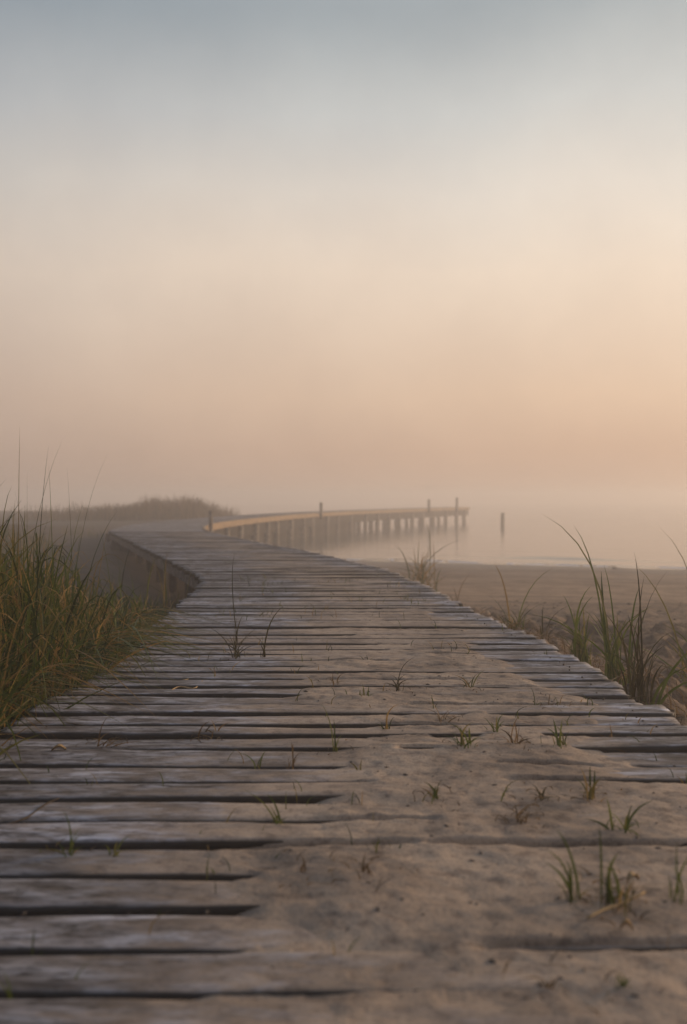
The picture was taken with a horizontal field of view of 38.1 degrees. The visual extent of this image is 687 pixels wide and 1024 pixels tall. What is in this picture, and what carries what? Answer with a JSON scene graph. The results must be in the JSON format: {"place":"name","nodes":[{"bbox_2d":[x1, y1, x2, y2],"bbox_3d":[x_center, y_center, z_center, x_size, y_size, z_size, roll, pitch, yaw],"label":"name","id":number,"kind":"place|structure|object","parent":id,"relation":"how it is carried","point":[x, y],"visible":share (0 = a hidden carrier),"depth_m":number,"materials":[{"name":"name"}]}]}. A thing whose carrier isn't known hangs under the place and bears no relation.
{"place":"outdoors","nodes":[
{"label":"outdoors","id":0,"kind":"place"},
{"bbox_2d":[0,520,106,579],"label":"dune grass","id":1,"kind":"structure","parent":0,"point":[29,539],"depth_m":17.32,"materials":[{"name":"green plant"}]},
{"bbox_2d":[0,511,686,725],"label":"ground","id":2,"kind":"structure","parent":0,"point":[482,587],"depth_m":14.70,"materials":[{"name":"beige sand"}]},
{"bbox_2d":[0,436,227,783],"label":"dune grass","id":3,"kind":"structure","parent":2,"relation":"on","point":[52,634],"depth_m":3.68,"materials":[{"name":"green plant"}]},
{"bbox_2d":[8,492,249,521],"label":"dune grass","id":4,"kind":"structure","parent":2,"relation":"on","point":[166,509],"depth_m":42.43,"materials":[{"name":"green plant"}]},
{"bbox_2d":[91,619,212,688],"bbox_3d":[-0.808,0.623,4.298,0.521,0.272,1.826,0,1,0],"label":"grass spray","id":5,"kind":"object","parent":2,"relation":"on","point":[133,641],"depth_m":4.31,"materials":[{"name":"green plant"}]},
{"bbox_2d":[0,531,686,1023],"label":"boardwalk","id":6,"kind":"structure","parent":2,"relation":"on","point":[174,963],"depth_m":2.50,"materials":[{"name":"grey wood"}]},
{"bbox_2d":[0,973,13,998],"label":"grass tuft","id":7,"kind":"object","parent":6,"relation":"on","point":[8,992],"visible":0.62,"depth_m":1.40,"materials":[{"name":"green plant"}]},
{"bbox_2d":[7,798,58,823],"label":"twig","id":8,"kind":"object","parent":6,"relation":"on","point":[32,813],"visible":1,"depth_m":2.21,"materials":[{"name":"wood"}]},
{"bbox_2d":[51,744,65,750],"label":"dead leaf","id":9,"kind":"object","parent":6,"relation":"on","point":[59,745],"visible":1,"depth_m":2.76,"materials":[{"name":"plant"}]},
{"bbox_2d":[47,813,82,856],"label":"grass tuft","id":10,"kind":"object","parent":6,"relation":"on","point":[71,844],"visible":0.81,"depth_m":1.97,"materials":[{"name":"green plant"}]},
{"bbox_2d":[97,718,129,748],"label":"grass tuft","id":11,"kind":"object","parent":6,"relation":"on","point":[99,739],"visible":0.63,"depth_m":2.82,"materials":[{"name":"green plant"}]},
{"bbox_2d":[106,835,129,856],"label":"grass tuft","id":12,"kind":"object","parent":6,"relation":"on","point":[115,852],"visible":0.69,"depth_m":1.98,"materials":[{"name":"green plant"}]},
{"bbox_2d":[171,680,202,689],"bbox_3d":[-0.574,0.650,3.709,0.065,0.009,0.214,1,1,34],"label":"straw","id":13,"kind":"object","parent":6,"relation":"on","point":[185,687],"visible":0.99,"depth_m":3.69,"materials":[{"name":"beige plant"}]},
{"bbox_2d":[195,721,230,739],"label":"grass tuft","id":14,"kind":"object","parent":6,"relation":"on","point":[198,734],"visible":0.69,"depth_m":2.95,"materials":[{"name":"plant"}]},
{"bbox_2d":[201,554,254,658],"bbox_3d":[-0.483,0.430,4.371,0.254,0.521,0.130,0,1,14],"label":"grass tuft","id":15,"kind":"object","parent":6,"relation":"on","point":[235,648],"visible":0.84,"depth_m":4.37,"materials":[{"name":"green plant"}]},
{"bbox_2d":[238,752,263,768],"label":"grass tuft","id":16,"kind":"object","parent":6,"relation":"on","point":[258,765],"visible":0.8,"depth_m":2.63,"materials":[{"name":"green plant"}]},
{"bbox_2d":[244,790,288,823],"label":"grass tuft","id":17,"kind":"object","parent":6,"relation":"on","point":[277,817],"visible":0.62,"depth_m":2.16,"materials":[{"name":"green plant"}]},
{"bbox_2d":[256,606,283,657],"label":"grass tuft","id":18,"kind":"object","parent":6,"relation":"on","point":[263,654],"visible":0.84,"depth_m":4.38,"materials":[{"name":"green plant"}]},
{"bbox_2d":[286,743,297,768],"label":"grass tuft","id":19,"kind":"object","parent":6,"relation":"on","point":[293,760],"visible":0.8,"depth_m":2.62,"materials":[{"name":"plant"}]},
{"bbox_2d":[300,857,305,871],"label":"grass tuft","id":20,"kind":"object","parent":6,"relation":"on","point":[302,866],"visible":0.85,"depth_m":1.85,"materials":[{"name":"green plant"}]},
{"bbox_2d":[21,592,686,1000],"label":"plant litter","id":21,"kind":"object","parent":6,"relation":"on","point":[471,860],"visible":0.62,"depth_m":1.81,"materials":[{"name":"brown plant"}]},
{"bbox_2d":[30,653,684,1016],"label":"dead stalks","id":22,"kind":"object","parent":6,"relation":"on","point":[591,902],"visible":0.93,"depth_m":1.82,"materials":[{"name":"brown plant"}]},
{"bbox_2d":[32,572,686,979],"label":"grass seedlings","id":23,"kind":"object","parent":6,"relation":"on","point":[326,714],"depth_m":3.10,"materials":[{"name":"green plant"}]},
{"bbox_2d":[359,684,368,695],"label":"grass tuft","id":24,"kind":"object","parent":6,"relation":"on","point":[364,692],"visible":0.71,"depth_m":3.52,"materials":[{"name":"green plant"}]},
{"bbox_2d":[358,854,372,873],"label":"grass tuft","id":25,"kind":"object","parent":6,"relation":"on","point":[363,868],"visible":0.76,"depth_m":1.83,"materials":[{"name":"green plant"}]},
{"bbox_2d":[192,579,686,1023],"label":"sand drift","id":26,"kind":"object","parent":6,"relation":"on","point":[507,884],"visible":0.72,"depth_m":1.91,"materials":[{"name":"beige sand"}]},
{"bbox_2d":[324,708,341,751],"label":"grass tuft","id":27,"kind":"object","parent":26,"relation":"on","point":[335,746],"visible":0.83,"depth_m":2.77,"materials":[{"name":"green plant"}]},
{"bbox_2d":[375,704,397,728],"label":"grass tuft","id":28,"kind":"object","parent":26,"relation":"on","point":[386,726],"visible":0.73,"depth_m":3.02,"materials":[{"name":"plant"}]},
{"bbox_2d":[383,656,415,690],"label":"grass tuft","id":29,"kind":"object","parent":26,"relation":"on","point":[396,686],"visible":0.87,"depth_m":3.61,"materials":[{"name":"green plant"}]},
{"bbox_2d":[423,781,440,800],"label":"grass tuft","id":30,"kind":"object","parent":26,"relation":"on","point":[435,793],"visible":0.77,"depth_m":2.30,"materials":[{"name":"green plant"}]},
{"bbox_2d":[424,701,464,721],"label":"grass tuft","id":31,"kind":"object","parent":26,"relation":"on","point":[444,714],"visible":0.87,"depth_m":3.13,"materials":[{"name":"green plant"}]},
{"bbox_2d":[444,722,481,748],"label":"grass tuft","id":32,"kind":"object","parent":26,"relation":"on","point":[462,742],"visible":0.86,"depth_m":2.77,"materials":[{"name":"green plant"}]},
{"bbox_2d":[456,671,482,687],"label":"grass tuft","id":33,"kind":"object","parent":26,"relation":"on","point":[467,684],"visible":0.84,"depth_m":3.67,"materials":[{"name":"green plant"}]},
{"bbox_2d":[484,714,503,731],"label":"grass tuft","id":34,"kind":"object","parent":26,"relation":"on","point":[496,728],"visible":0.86,"depth_m":2.97,"materials":[{"name":"green plant"}]},
{"bbox_2d":[494,715,529,744],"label":"grass tuft","id":35,"kind":"object","parent":26,"relation":"on","point":[516,737],"visible":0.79,"depth_m":2.81,"materials":[{"name":"green plant"}]},
{"bbox_2d":[513,799,548,823],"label":"grass tuft","id":36,"kind":"object","parent":26,"relation":"on","point":[517,818],"visible":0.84,"depth_m":2.13,"materials":[{"name":"green plant"}]},
{"bbox_2d":[522,786,559,800],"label":"grass tuft","id":37,"kind":"object","parent":26,"relation":"on","point":[541,794],"visible":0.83,"depth_m":2.30,"materials":[{"name":"green plant"}]},
{"bbox_2d":[540,720,567,748],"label":"grass tuft","id":38,"kind":"object","parent":26,"relation":"on","point":[559,741],"visible":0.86,"depth_m":2.79,"materials":[{"name":"green plant"}]},
{"bbox_2d":[545,829,594,901],"bbox_3d":[0.389,0.625,1.723,0.087,0.172,0.056,0,1,0],"label":"grass tuft","id":39,"kind":"object","parent":26,"relation":"on","point":[569,883],"visible":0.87,"depth_m":1.71,"materials":[{"name":"green plant"}]},
{"bbox_2d":[577,767,616,800],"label":"grass tuft","id":40,"kind":"object","parent":26,"relation":"on","point":[592,791],"visible":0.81,"depth_m":2.29,"materials":[{"name":"green plant"}]},
{"bbox_2d":[586,891,644,918],"bbox_3d":[0.457,0.660,1.673,0.152,0.012,0.011,-1,1,-37],"label":"straw","id":41,"kind":"object","parent":26,"relation":"on","point":[604,909],"visible":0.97,"depth_m":1.67,"materials":[{"name":"brown plant"}]},
{"bbox_2d":[595,828,643,915],"bbox_3d":[0.479,0.631,1.693,0.096,0.163,0.081,0,1,20],"label":"grass tuft","id":42,"kind":"object","parent":26,"relation":"on","point":[609,894],"visible":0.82,"depth_m":1.70,"materials":[{"name":"green plant"}]},
{"bbox_2d":[589,800,650,835],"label":"grass tuft","id":43,"kind":"object","parent":26,"relation":"on","point":[626,823],"visible":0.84,"depth_m":2.09,"materials":[{"name":"green plant"}]},
{"bbox_2d":[615,973,629,988],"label":"grass tuft","id":44,"kind":"object","parent":26,"relation":"on","point":[622,984],"visible":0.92,"depth_m":1.41,"materials":[{"name":"green plant"}]},
{"bbox_2d":[620,918,632,929],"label":"dead leaf","id":45,"kind":"object","parent":26,"relation":"on","point":[625,921],"visible":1,"depth_m":1.57,"materials":[{"name":"plant"}]},
{"bbox_2d":[626,871,638,882],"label":"dead leaf","id":46,"kind":"object","parent":26,"relation":"on","point":[631,874],"visible":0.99,"depth_m":1.77,"materials":[{"name":"plant"}]},
{"bbox_2d":[668,841,686,904],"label":"grass tuft","id":47,"kind":"object","parent":26,"relation":"on","point":[678,876],"visible":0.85,"depth_m":1.71,"materials":[{"name":"green plant"}]},
{"bbox_2d":[537,978,558,988],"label":"grass tuft","id":48,"kind":"object","parent":6,"relation":"on","point":[548,985],"visible":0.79,"depth_m":1.41,"materials":[{"name":"plant"}]},
{"bbox_2d":[397,526,455,591],"bbox_3d":[1.052,0.670,14.063,1.100,1.060,1.266,0,1,21],"label":"grass clump","id":49,"kind":"object","parent":2,"relation":"on","point":[421,577],"visible":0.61,"depth_m":14.12,"materials":[{"name":"plant"}]},
{"bbox_2d":[446,579,465,600],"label":"grass clump","id":50,"kind":"object","parent":2,"relation":"on","point":[455,593],"visible":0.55,"depth_m":11.55,"materials":[{"name":"plant"}]},
{"bbox_2d":[494,565,550,630],"bbox_3d":[1.174,0.630,6.710,0.416,0.561,0.383,0,1,0],"label":"grass clump","id":51,"kind":"object","parent":2,"relation":"on","point":[519,620],"visible":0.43,"depth_m":6.73,"materials":[{"name":"plant"}]},
{"bbox_2d":[537,603,575,639],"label":"grass clump","id":52,"kind":"object","parent":2,"relation":"on","point":[541,633],"visible":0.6,"depth_m":6.06,"materials":[{"name":"green plant"}]},
{"bbox_2d":[536,587,596,664],"bbox_3d":[1.140,0.602,5.056,0.372,0.475,0.197,0,1,21],"label":"grass clump","id":53,"kind":"object","parent":2,"relation":"on","point":[578,640],"visible":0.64,"depth_m":5.04,"materials":[{"name":"green plant"}]},
{"bbox_2d":[465,601,686,695],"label":"beach litter","id":54,"kind":"object","parent":2,"relation":"on","point":[553,623],"visible":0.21,"depth_m":10.01,"materials":[{"name":"plant"}]},
{"bbox_2d":[481,608,686,725],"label":"dry grass","id":55,"kind":"structure","parent":2,"relation":"on","point":[676,714],"depth_m":4.95,"materials":[{"name":"brown plant"}]},
{"bbox_2d":[544,515,650,685],"bbox_3d":[1.161,0.432,4.491,0.495,0.847,0.278,0,1,0],"label":"grass clump","id":56,"kind":"object","parent":2,"relation":"on","point":[611,670],"visible":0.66,"depth_m":4.50,"materials":[{"name":"green plant"}]},
{"bbox_2d":[604,553,666,704],"bbox_3d":[1.182,0.496,4.043,0.272,0.672,0.183,0,1,0],"label":"grass clump","id":57,"kind":"object","parent":2,"relation":"on","point":[639,677],"visible":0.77,"depth_m":4.01,"materials":[{"name":"green plant"}]},
{"bbox_2d":[626,531,686,688],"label":"grass clump","id":58,"kind":"object","parent":2,"relation":"on","point":[680,656],"visible":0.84,"depth_m":5.29,"materials":[{"name":"green plant"}]},
{"bbox_2d":[633,653,686,704],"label":"grass clump","id":59,"kind":"object","parent":2,"relation":"on","point":[665,681],"visible":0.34,"depth_m":3.94,"materials":[{"name":"green plant"}]},
{"bbox_2d":[0,504,686,569],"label":"water","id":60,"kind":"structure","parent":0,"point":[618,535],"depth_m":46.39,"materials":[{"name":"grey liquid"}]},
{"bbox_2d":[106,497,469,550],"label":"pier","id":61,"kind":"structure","parent":60,"relation":"in","point":[268,528],"depth_m":42.30,"materials":[{"name":"brown wood"}]},
{"bbox_2d":[500,513,504,525],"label":"wooden post","id":62,"kind":"object","parent":60,"relation":"in","point":[502,519],"visible":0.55,"depth_m":63.04,"materials":[{"name":"grey wood"}]},
{"bbox_2d":[346,559,685,568],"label":"foam","id":63,"kind":"object","parent":60,"relation":"on","point":[513,563],"visible":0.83,"depth_m":25.83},
{"bbox_2d":[0,0,686,503],"label":"sky","id":64,"kind":"structure","parent":0,"point":[252,251],"materials":[{"name":"beige"}]}
]}

